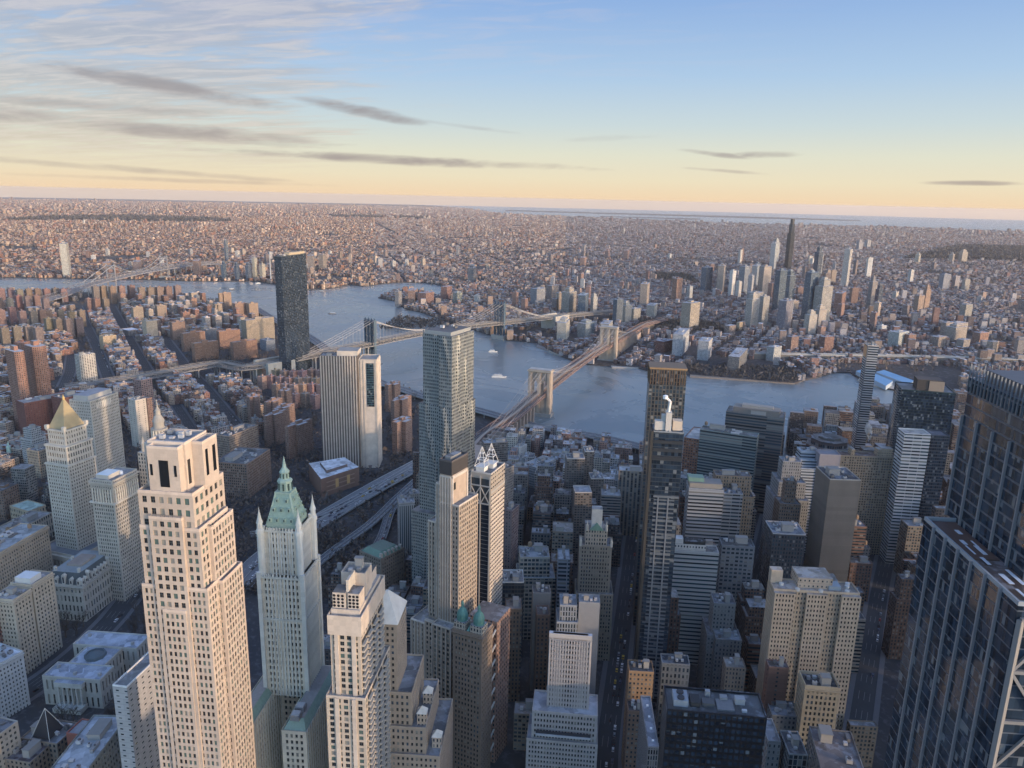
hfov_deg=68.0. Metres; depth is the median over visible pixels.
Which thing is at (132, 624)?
bare tree
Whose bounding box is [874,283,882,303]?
distant tower
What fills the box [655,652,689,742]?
office building
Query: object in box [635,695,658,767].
office building
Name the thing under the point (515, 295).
distant tower
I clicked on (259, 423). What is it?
tenement building
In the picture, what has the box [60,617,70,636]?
bare tree
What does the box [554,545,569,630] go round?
office building
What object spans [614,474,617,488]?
warehouse
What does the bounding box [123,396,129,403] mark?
tenement building
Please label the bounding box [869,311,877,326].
distant tower
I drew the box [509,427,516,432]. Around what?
warehouse
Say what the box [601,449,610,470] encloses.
warehouse
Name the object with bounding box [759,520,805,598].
office building
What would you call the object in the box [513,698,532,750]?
office building
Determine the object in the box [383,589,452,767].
office building
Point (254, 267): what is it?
distant tower
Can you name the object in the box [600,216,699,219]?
ground marsh island
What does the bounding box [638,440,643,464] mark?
warehouse
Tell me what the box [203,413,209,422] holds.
tenement building
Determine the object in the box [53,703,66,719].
bare tree
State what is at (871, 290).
distant tower
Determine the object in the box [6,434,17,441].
tenement building
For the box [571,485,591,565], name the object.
apartment tower
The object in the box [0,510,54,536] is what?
hexagon hall
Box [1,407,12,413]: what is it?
tenement building
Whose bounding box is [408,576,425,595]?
office building
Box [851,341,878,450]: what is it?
residential tower
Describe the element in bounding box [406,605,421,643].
office building
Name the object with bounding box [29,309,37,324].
housing tower
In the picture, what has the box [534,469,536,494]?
warehouse
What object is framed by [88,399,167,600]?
municipal building
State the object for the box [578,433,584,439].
warehouse
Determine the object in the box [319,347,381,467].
office slab
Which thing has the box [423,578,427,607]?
office building
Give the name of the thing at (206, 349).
housing tower
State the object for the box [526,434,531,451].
warehouse
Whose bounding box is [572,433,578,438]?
warehouse
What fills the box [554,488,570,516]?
office building
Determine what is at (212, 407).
tenement building
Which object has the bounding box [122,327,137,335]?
school building
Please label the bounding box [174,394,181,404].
tenement building
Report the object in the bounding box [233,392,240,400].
tenement building
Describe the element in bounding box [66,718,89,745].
office building
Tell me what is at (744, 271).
distant tower
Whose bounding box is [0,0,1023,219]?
sky
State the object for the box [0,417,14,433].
tenement building
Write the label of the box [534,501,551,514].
office building
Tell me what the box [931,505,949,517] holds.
office building
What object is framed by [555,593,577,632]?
office building
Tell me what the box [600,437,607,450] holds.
warehouse
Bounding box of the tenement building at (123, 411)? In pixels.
[121,408,128,420]
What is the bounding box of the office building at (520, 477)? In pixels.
[514,468,527,523]
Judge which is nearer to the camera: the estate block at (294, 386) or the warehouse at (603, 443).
the warehouse at (603, 443)
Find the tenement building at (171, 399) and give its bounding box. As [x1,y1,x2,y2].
[167,393,174,404]
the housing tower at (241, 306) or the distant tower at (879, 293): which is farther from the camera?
the distant tower at (879, 293)
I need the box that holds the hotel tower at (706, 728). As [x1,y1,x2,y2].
[657,685,766,767]
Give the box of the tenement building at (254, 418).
[251,414,258,423]
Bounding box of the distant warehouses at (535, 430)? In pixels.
[505,424,581,447]
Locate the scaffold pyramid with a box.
[30,708,63,741]
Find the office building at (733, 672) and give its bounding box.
[720,653,745,691]
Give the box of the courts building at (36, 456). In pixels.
[26,442,47,478]
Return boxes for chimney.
[269,252,271,278]
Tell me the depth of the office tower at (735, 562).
651.59 m
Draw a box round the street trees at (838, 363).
[0,262,1022,371]
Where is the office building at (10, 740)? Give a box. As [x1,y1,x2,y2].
[0,716,20,767]
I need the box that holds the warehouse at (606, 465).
[602,458,609,472]
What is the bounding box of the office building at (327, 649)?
[324,633,330,664]
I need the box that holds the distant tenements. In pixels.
[0,286,257,407]
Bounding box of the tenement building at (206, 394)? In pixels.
[203,391,209,398]
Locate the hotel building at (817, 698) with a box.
[794,670,840,748]
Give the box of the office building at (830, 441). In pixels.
[806,433,851,449]
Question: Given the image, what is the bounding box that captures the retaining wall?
[747,354,1017,362]
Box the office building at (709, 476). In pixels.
[704,472,711,477]
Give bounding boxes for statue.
[6,442,11,452]
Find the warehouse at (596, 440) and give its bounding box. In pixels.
[593,436,601,446]
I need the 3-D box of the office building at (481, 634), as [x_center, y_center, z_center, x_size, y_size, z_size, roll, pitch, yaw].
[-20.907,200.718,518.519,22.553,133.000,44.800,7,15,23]
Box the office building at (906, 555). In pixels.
[903,552,917,558]
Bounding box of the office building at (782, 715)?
[767,700,796,734]
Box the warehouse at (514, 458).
[508,455,519,461]
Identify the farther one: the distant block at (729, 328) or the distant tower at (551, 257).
the distant tower at (551, 257)
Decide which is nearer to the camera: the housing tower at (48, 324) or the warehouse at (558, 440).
the warehouse at (558, 440)
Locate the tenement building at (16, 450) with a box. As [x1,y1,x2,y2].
[11,445,23,461]
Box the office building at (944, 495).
[940,478,949,504]
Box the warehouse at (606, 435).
[602,432,610,443]
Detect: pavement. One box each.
[27,597,142,701]
[54,355,75,389]
[75,306,115,387]
[110,306,159,379]
[165,338,260,444]
[170,404,195,426]
[598,535,635,767]
[753,454,790,545]
[842,555,895,744]
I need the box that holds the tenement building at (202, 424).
[196,422,204,429]
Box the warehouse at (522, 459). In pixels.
[519,456,527,462]
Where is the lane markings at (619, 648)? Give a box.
[600,536,636,766]
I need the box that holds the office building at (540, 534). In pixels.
[531,525,549,547]
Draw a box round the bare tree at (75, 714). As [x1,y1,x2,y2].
[66,705,89,721]
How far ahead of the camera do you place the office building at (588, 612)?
558.63 m
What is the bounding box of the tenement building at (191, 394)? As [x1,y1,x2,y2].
[188,391,193,398]
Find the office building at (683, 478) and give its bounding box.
[679,470,690,490]
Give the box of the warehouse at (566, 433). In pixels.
[562,429,570,439]
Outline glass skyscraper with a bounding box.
[884,364,1023,767]
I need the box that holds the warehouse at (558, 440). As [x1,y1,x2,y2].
[552,434,563,448]
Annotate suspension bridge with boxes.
[31,255,218,303]
[64,300,612,387]
[475,318,667,460]
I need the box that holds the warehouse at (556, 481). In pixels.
[553,476,559,492]
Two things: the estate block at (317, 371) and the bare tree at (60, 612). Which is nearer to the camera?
the bare tree at (60, 612)
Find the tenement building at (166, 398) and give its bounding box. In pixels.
[164,391,173,401]
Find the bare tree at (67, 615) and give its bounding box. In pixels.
[63,609,73,628]
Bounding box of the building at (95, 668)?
[42,630,147,714]
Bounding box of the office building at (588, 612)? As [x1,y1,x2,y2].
[577,594,599,693]
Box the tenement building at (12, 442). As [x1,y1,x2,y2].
[6,440,19,446]
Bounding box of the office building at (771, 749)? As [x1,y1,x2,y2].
[761,718,780,767]
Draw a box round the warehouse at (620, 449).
[615,443,624,459]
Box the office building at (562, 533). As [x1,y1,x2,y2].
[552,521,572,552]
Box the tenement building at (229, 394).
[225,391,232,401]
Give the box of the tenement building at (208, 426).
[205,422,213,432]
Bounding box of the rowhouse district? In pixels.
[0,231,1023,291]
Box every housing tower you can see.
[0,287,5,299]
[0,297,4,309]
[0,308,6,324]
[0,326,10,344]
[6,288,14,299]
[6,297,13,310]
[7,306,17,325]
[11,325,22,343]
[14,294,23,310]
[16,288,23,299]
[17,309,27,323]
[23,295,31,310]
[23,324,33,340]
[25,287,32,301]
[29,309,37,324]
[32,294,40,305]
[32,326,44,341]
[34,288,41,297]
[37,308,46,323]
[41,297,49,308]
[42,288,50,297]
[43,317,53,331]
[46,308,52,317]
[51,287,59,300]
[53,317,63,330]
[56,308,64,322]
[59,288,67,301]
[63,317,74,336]
[67,310,75,323]
[74,316,83,336]
[77,309,86,326]
[85,297,92,310]
[91,285,100,303]
[93,297,100,310]
[99,285,107,302]
[102,297,109,309]
[108,285,117,303]
[117,285,125,293]
[127,284,135,299]
[131,305,143,320]
[137,286,145,298]
[146,286,154,296]
[155,286,163,300]
[155,304,166,317]
[164,285,172,299]
[169,320,185,339]
[173,284,181,300]
[180,311,189,317]
[180,330,205,351]
[191,340,218,361]
[203,327,216,339]
[214,303,222,311]
[216,328,240,349]
[218,292,231,311]
[230,339,257,359]
[232,301,246,314]
[241,316,274,342]
[246,302,258,316]
[246,393,260,423]
[260,337,274,350]
[263,409,288,446]
[264,397,281,414]
[272,402,294,423]
[278,387,292,403]
[285,418,313,458]
[385,380,399,411]
[391,394,411,429]
[392,416,411,453]
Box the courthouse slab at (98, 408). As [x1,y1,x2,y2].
[69,387,125,472]
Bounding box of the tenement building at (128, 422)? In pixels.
[127,418,130,432]
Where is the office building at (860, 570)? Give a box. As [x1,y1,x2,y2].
[847,555,872,601]
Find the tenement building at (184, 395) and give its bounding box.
[180,392,188,403]
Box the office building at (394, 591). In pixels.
[388,587,400,596]
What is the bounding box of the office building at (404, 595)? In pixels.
[401,592,406,598]
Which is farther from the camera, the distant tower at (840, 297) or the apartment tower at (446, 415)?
the distant tower at (840, 297)
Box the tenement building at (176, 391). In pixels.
[172,388,180,394]
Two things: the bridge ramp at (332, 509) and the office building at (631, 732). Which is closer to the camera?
the office building at (631, 732)
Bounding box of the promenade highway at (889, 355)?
[747,352,1023,359]
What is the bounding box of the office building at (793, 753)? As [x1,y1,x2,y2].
[778,730,807,767]
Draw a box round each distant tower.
[59,242,71,276]
[86,250,90,257]
[103,261,110,272]
[105,248,109,255]
[133,260,141,271]
[193,259,201,275]
[221,261,226,279]
[223,239,228,260]
[234,262,239,279]
[235,250,239,256]
[245,262,251,279]
[252,257,257,278]
[259,263,265,276]
[264,253,268,263]
[307,254,314,270]
[318,253,326,269]
[376,257,382,267]
[383,250,387,257]
[391,260,395,267]
[395,290,401,306]
[408,288,417,302]
[421,258,425,265]
[441,285,451,299]
[468,264,475,281]
[474,294,479,303]
[512,291,518,306]
[521,297,527,309]
[530,287,544,303]
[546,284,557,300]
[549,254,553,264]
[550,276,554,283]
[552,297,556,309]
[556,291,561,309]
[557,316,569,339]
[559,284,564,291]
[561,286,576,312]
[563,278,567,287]
[577,292,588,312]
[577,319,594,336]
[578,273,583,282]
[580,256,586,265]
[580,278,584,288]
[586,285,590,297]
[590,293,597,311]
[604,248,609,256]
[612,297,622,323]
[622,301,631,322]
[623,249,628,259]
[639,281,649,305]
[671,276,682,299]
[672,328,689,355]
[680,300,699,329]
[686,285,692,297]
[697,337,712,360]
[700,265,712,290]
[716,263,725,292]
[728,269,735,295]
[735,280,741,296]
[738,249,742,262]
[738,264,750,293]
[744,292,759,327]
[746,274,753,298]
[747,291,763,298]
[751,264,760,285]
[757,264,771,293]
[757,294,769,324]
[767,282,773,297]
[769,242,777,268]
[772,268,787,309]
[774,238,779,260]
[776,298,793,329]
[784,219,794,268]
[785,269,795,298]
[793,299,798,308]
[795,286,803,294]
[800,270,819,318]
[802,265,807,277]
[803,309,817,334]
[812,277,832,320]
[813,246,823,278]
[814,304,826,330]
[817,325,825,334]
[823,272,830,278]
[831,269,836,282]
[833,291,845,310]
[836,303,844,317]
[840,248,852,286]
[848,286,858,303]
[852,259,857,274]
[856,239,862,248]
[864,239,870,247]
[865,257,872,276]
[866,275,876,307]
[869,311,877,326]
[873,301,880,315]
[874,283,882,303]
[877,324,886,329]
[887,330,908,345]
[892,290,898,297]
[902,304,909,314]
[907,269,913,282]
[913,294,924,310]
[914,252,920,261]
[923,284,931,308]
[938,273,950,288]
[944,323,967,341]
[948,252,954,261]
[951,275,960,288]
[958,249,967,261]
[959,303,972,315]
[961,278,969,290]
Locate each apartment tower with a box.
[5,345,29,430]
[14,339,30,396]
[24,340,51,396]
[74,352,97,382]
[128,395,149,447]
[133,375,154,411]
[137,428,255,767]
[140,395,153,437]
[142,318,157,336]
[274,250,310,370]
[326,555,390,767]
[410,450,477,698]
[411,322,474,582]
[470,443,504,605]
[481,437,507,461]
[503,501,518,568]
[504,463,513,507]
[564,451,584,517]
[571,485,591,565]
[583,445,593,484]
[588,469,603,505]
[617,465,641,535]
[632,361,687,625]
[634,395,683,709]
[836,446,894,554]
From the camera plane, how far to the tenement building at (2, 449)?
1101.49 m
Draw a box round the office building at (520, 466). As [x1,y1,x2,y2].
[512,462,528,511]
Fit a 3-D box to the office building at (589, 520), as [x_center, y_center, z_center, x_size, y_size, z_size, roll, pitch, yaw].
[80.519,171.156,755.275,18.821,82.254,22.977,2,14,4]
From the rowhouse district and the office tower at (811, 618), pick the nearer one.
the office tower at (811, 618)
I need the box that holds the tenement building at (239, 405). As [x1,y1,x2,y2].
[237,400,244,417]
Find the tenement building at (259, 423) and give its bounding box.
[256,418,263,435]
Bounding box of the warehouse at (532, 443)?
[531,434,538,451]
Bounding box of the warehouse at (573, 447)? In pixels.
[570,443,578,452]
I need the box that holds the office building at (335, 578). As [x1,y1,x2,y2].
[328,562,343,610]
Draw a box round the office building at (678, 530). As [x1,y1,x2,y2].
[676,517,680,534]
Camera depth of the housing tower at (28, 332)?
1865.87 m
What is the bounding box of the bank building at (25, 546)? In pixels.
[0,523,53,590]
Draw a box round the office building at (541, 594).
[529,582,550,690]
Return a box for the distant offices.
[0,388,967,519]
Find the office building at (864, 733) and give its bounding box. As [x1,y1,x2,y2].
[846,719,877,767]
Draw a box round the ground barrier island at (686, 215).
[505,210,859,220]
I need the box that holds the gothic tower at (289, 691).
[251,456,331,767]
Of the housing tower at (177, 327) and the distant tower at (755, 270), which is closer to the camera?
the housing tower at (177, 327)
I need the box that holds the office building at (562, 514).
[554,507,570,521]
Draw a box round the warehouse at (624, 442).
[618,439,627,443]
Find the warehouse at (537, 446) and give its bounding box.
[534,435,539,457]
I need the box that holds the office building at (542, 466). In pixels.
[537,462,553,486]
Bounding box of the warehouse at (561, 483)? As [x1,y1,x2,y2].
[560,477,563,488]
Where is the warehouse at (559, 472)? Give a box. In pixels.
[555,467,562,476]
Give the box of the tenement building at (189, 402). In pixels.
[188,398,195,409]
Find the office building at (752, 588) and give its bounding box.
[734,579,765,630]
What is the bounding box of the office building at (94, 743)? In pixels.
[51,715,121,767]
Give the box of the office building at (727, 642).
[709,628,741,689]
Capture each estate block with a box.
[257,374,266,389]
[267,373,275,388]
[271,367,279,375]
[271,382,280,397]
[275,374,284,382]
[280,369,288,376]
[280,381,289,388]
[284,375,293,383]
[288,369,297,376]
[289,382,298,392]
[292,391,299,408]
[293,375,301,383]
[297,369,306,376]
[298,382,307,392]
[300,391,309,407]
[302,375,311,382]
[306,367,315,377]
[307,381,316,393]
[310,392,320,409]
[311,376,319,383]
[315,369,319,376]
[316,383,320,398]
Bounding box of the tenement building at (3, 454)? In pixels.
[0,451,9,456]
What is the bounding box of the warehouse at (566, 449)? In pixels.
[562,446,569,453]
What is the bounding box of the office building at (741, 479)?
[712,469,753,538]
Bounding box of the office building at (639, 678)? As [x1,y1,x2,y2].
[621,659,653,761]
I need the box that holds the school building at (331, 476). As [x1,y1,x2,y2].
[309,457,358,496]
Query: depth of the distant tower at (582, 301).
2567.00 m
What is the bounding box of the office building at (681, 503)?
[677,490,685,534]
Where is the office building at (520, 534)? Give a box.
[518,524,522,545]
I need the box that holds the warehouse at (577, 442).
[572,439,581,448]
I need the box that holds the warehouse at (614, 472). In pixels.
[611,469,618,474]
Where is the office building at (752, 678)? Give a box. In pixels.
[747,663,757,692]
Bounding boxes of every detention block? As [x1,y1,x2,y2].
[15,390,68,433]
[51,390,79,415]
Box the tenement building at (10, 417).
[7,414,14,425]
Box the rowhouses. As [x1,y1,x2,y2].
[0,262,1023,389]
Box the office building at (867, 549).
[863,540,870,558]
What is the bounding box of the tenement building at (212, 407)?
[207,405,215,410]
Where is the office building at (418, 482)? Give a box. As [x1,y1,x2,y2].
[417,472,419,491]
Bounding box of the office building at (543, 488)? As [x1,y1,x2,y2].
[535,469,551,502]
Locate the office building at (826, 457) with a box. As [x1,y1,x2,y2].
[815,449,840,466]
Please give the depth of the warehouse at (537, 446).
1152.20 m
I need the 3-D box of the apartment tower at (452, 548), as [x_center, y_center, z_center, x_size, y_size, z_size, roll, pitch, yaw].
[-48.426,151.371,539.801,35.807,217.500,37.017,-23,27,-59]
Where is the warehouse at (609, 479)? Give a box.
[602,472,614,488]
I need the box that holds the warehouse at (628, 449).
[624,444,631,459]
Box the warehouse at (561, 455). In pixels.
[558,453,564,467]
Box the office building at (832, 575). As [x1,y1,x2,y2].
[828,572,837,580]
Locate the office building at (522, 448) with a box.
[514,443,526,454]
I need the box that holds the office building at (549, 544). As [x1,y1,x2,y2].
[531,531,550,554]
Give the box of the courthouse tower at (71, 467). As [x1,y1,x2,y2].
[44,396,97,566]
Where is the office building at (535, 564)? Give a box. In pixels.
[516,541,554,639]
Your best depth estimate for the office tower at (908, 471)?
821.33 m
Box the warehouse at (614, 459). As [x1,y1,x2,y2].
[610,454,618,465]
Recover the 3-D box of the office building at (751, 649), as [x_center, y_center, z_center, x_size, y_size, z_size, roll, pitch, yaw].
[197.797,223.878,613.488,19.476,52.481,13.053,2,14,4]
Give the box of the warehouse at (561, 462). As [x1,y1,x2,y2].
[559,456,564,470]
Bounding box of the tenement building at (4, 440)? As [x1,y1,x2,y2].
[0,436,8,443]
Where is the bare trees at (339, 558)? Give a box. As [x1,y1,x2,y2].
[0,290,421,597]
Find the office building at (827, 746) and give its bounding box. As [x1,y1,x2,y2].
[806,724,863,767]
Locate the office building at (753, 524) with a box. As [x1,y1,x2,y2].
[750,490,756,540]
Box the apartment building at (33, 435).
[21,424,45,463]
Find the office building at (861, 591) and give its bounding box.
[855,586,864,612]
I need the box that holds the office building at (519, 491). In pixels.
[513,485,525,527]
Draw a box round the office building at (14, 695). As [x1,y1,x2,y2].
[0,643,30,717]
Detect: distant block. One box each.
[418,291,433,303]
[453,291,461,303]
[600,320,612,337]
[631,307,640,320]
[646,303,656,317]
[655,338,672,352]
[724,324,735,332]
[727,347,747,370]
[736,321,742,329]
[766,345,781,361]
[785,335,798,350]
[818,335,834,352]
[903,333,916,342]
[930,335,946,347]
[939,321,953,335]
[950,321,967,325]
[955,338,970,346]
[971,331,988,343]
[979,291,986,297]
[986,340,998,352]
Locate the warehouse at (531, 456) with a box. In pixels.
[528,453,534,460]
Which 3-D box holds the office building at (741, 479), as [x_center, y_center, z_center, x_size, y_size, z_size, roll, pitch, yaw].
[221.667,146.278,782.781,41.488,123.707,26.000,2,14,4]
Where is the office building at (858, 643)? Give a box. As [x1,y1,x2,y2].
[851,611,865,672]
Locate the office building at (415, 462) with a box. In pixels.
[413,451,418,488]
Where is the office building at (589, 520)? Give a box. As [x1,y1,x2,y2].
[584,519,603,534]
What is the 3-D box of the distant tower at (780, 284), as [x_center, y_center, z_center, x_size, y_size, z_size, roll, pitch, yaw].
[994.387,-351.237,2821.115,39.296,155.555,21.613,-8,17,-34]
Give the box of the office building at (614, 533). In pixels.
[604,516,621,566]
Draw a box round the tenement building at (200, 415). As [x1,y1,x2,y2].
[197,410,205,423]
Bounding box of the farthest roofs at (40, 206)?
[0,197,1023,236]
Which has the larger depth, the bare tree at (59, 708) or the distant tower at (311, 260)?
the distant tower at (311, 260)
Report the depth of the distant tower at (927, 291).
2913.69 m
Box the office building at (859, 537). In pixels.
[850,515,866,556]
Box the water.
[0,197,1023,455]
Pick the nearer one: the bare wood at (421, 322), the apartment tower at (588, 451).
the apartment tower at (588, 451)
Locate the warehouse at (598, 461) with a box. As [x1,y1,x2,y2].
[593,451,602,471]
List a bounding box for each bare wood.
[2,213,230,221]
[329,213,431,218]
[379,314,463,329]
[632,317,739,330]
[646,361,806,382]
[654,270,699,283]
[900,242,1023,260]
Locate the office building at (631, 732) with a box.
[622,699,639,767]
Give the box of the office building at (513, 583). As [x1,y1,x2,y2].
[502,569,523,661]
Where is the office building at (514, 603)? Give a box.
[505,596,521,701]
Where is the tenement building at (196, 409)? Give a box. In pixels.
[193,405,200,421]
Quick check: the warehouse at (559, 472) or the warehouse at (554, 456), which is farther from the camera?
the warehouse at (554, 456)
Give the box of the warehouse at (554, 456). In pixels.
[551,453,558,470]
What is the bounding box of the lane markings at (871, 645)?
[855,563,889,716]
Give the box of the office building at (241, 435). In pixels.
[216,423,258,457]
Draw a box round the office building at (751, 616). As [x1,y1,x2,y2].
[739,596,765,657]
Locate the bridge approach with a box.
[242,460,412,589]
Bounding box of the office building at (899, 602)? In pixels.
[881,570,914,659]
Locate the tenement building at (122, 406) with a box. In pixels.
[119,403,124,419]
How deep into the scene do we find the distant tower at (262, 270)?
3456.74 m
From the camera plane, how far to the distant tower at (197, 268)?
3495.84 m
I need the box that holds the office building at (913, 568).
[910,553,917,575]
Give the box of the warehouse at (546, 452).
[542,447,550,456]
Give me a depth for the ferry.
1682.82 m
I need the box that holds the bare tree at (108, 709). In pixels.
[102,703,113,714]
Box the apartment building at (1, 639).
[0,623,3,643]
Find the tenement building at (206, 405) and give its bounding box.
[204,403,210,409]
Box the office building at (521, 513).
[517,504,524,542]
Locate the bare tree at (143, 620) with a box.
[138,613,144,632]
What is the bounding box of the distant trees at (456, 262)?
[0,230,1023,287]
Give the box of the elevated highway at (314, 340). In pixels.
[185,297,682,456]
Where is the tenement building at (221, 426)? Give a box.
[218,421,226,431]
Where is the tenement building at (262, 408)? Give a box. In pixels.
[260,403,263,419]
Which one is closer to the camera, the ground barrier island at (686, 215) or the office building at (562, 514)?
the office building at (562, 514)
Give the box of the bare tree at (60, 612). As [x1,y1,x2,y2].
[58,611,66,626]
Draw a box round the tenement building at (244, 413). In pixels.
[241,403,247,422]
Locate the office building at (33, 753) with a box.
[4,738,51,767]
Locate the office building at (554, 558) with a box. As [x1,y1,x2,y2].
[551,552,572,618]
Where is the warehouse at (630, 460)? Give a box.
[628,455,632,463]
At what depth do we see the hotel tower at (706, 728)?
316.90 m
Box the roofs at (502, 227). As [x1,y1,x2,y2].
[0,212,1023,250]
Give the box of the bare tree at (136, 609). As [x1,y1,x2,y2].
[132,603,142,617]
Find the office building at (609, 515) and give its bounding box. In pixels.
[602,514,619,521]
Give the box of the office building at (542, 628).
[533,605,549,698]
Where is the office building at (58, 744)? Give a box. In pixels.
[21,719,76,765]
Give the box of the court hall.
[9,499,46,519]
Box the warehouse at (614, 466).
[609,464,617,474]
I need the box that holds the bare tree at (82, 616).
[76,610,87,626]
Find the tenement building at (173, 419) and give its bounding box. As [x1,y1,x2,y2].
[168,416,176,424]
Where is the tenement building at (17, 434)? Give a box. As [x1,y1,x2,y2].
[12,431,23,438]
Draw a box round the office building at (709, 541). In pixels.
[705,539,715,544]
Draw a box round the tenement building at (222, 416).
[216,412,226,422]
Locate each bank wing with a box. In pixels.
[0,586,41,674]
[8,569,62,661]
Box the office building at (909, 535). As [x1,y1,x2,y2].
[893,517,923,573]
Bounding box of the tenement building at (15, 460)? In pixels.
[1,455,19,466]
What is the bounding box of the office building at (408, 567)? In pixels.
[405,554,411,585]
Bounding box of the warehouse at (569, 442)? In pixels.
[562,439,574,448]
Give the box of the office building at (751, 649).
[743,633,761,691]
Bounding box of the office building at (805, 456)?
[795,446,816,552]
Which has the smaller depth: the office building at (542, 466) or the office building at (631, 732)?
the office building at (631, 732)
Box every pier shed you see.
[856,370,892,389]
[876,370,912,382]
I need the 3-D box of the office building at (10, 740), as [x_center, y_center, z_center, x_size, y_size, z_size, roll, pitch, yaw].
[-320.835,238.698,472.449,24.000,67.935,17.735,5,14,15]
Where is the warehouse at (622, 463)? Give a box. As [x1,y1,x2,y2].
[618,461,629,469]
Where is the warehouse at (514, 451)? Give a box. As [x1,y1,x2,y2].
[510,447,517,454]
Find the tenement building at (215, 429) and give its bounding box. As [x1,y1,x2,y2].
[210,426,219,433]
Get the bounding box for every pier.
[536,344,549,350]
[611,366,638,368]
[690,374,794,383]
[858,378,894,388]
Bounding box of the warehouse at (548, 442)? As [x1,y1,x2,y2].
[544,439,551,449]
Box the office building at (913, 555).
[910,553,918,558]
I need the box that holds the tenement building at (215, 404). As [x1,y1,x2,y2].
[210,399,219,411]
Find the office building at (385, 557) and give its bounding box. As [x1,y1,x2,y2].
[359,539,403,589]
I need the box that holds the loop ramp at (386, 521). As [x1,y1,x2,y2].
[374,488,408,542]
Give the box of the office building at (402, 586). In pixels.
[390,580,409,594]
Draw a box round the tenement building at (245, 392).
[242,390,251,396]
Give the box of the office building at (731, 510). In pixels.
[720,483,742,537]
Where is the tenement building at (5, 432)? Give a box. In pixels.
[0,430,8,436]
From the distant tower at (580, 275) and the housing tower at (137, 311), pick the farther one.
the distant tower at (580, 275)
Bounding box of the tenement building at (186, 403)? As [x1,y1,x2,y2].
[184,399,187,407]
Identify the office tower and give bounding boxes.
[112,652,159,767]
[397,494,414,555]
[526,631,597,767]
[574,505,612,660]
[672,535,718,664]
[681,427,700,473]
[682,474,723,545]
[696,421,758,491]
[715,535,754,610]
[725,403,785,513]
[755,566,861,729]
[758,455,808,564]
[804,466,860,581]
[879,428,930,563]
[886,376,955,451]
[918,429,949,521]
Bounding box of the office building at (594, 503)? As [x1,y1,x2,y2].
[591,498,596,515]
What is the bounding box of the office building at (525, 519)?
[524,504,525,533]
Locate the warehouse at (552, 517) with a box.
[551,505,554,538]
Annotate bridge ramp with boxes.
[250,462,412,536]
[320,479,412,565]
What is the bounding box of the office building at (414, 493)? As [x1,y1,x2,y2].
[409,488,419,506]
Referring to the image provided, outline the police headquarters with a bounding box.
[218,446,271,497]
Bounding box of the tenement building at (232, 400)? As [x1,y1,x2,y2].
[230,397,235,405]
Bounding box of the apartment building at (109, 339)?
[99,334,115,349]
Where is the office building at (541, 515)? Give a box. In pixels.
[532,504,551,531]
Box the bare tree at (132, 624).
[125,618,137,632]
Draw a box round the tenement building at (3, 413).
[0,410,7,417]
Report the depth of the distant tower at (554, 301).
2705.73 m
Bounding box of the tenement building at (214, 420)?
[211,416,217,425]
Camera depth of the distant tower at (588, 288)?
2936.90 m
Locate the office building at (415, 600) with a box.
[405,595,422,608]
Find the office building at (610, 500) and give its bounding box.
[600,484,620,514]
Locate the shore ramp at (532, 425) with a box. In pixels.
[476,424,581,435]
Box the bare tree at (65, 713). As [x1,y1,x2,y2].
[58,709,70,720]
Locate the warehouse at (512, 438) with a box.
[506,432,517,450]
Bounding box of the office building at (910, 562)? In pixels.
[903,560,915,573]
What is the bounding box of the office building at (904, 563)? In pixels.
[900,558,915,573]
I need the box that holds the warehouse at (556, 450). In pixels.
[551,445,561,454]
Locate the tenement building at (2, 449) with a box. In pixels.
[0,444,6,451]
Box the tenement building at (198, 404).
[194,401,201,408]
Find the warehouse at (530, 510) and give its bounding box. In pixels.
[527,501,534,519]
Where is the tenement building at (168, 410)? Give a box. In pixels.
[165,407,172,413]
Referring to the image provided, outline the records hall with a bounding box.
[52,550,113,621]
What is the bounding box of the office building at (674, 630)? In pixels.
[667,589,680,653]
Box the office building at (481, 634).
[451,600,509,767]
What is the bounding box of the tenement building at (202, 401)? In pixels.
[196,399,204,404]
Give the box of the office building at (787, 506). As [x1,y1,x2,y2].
[772,476,800,523]
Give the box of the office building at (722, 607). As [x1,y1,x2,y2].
[696,592,736,688]
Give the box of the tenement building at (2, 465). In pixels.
[0,463,4,474]
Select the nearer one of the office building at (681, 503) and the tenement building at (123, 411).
the office building at (681, 503)
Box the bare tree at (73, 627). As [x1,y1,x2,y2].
[66,620,81,635]
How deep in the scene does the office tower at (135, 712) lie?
439.39 m
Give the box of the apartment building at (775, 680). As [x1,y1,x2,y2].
[761,656,788,714]
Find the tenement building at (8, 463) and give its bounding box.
[0,458,12,472]
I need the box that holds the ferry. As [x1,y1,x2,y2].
[491,374,506,377]

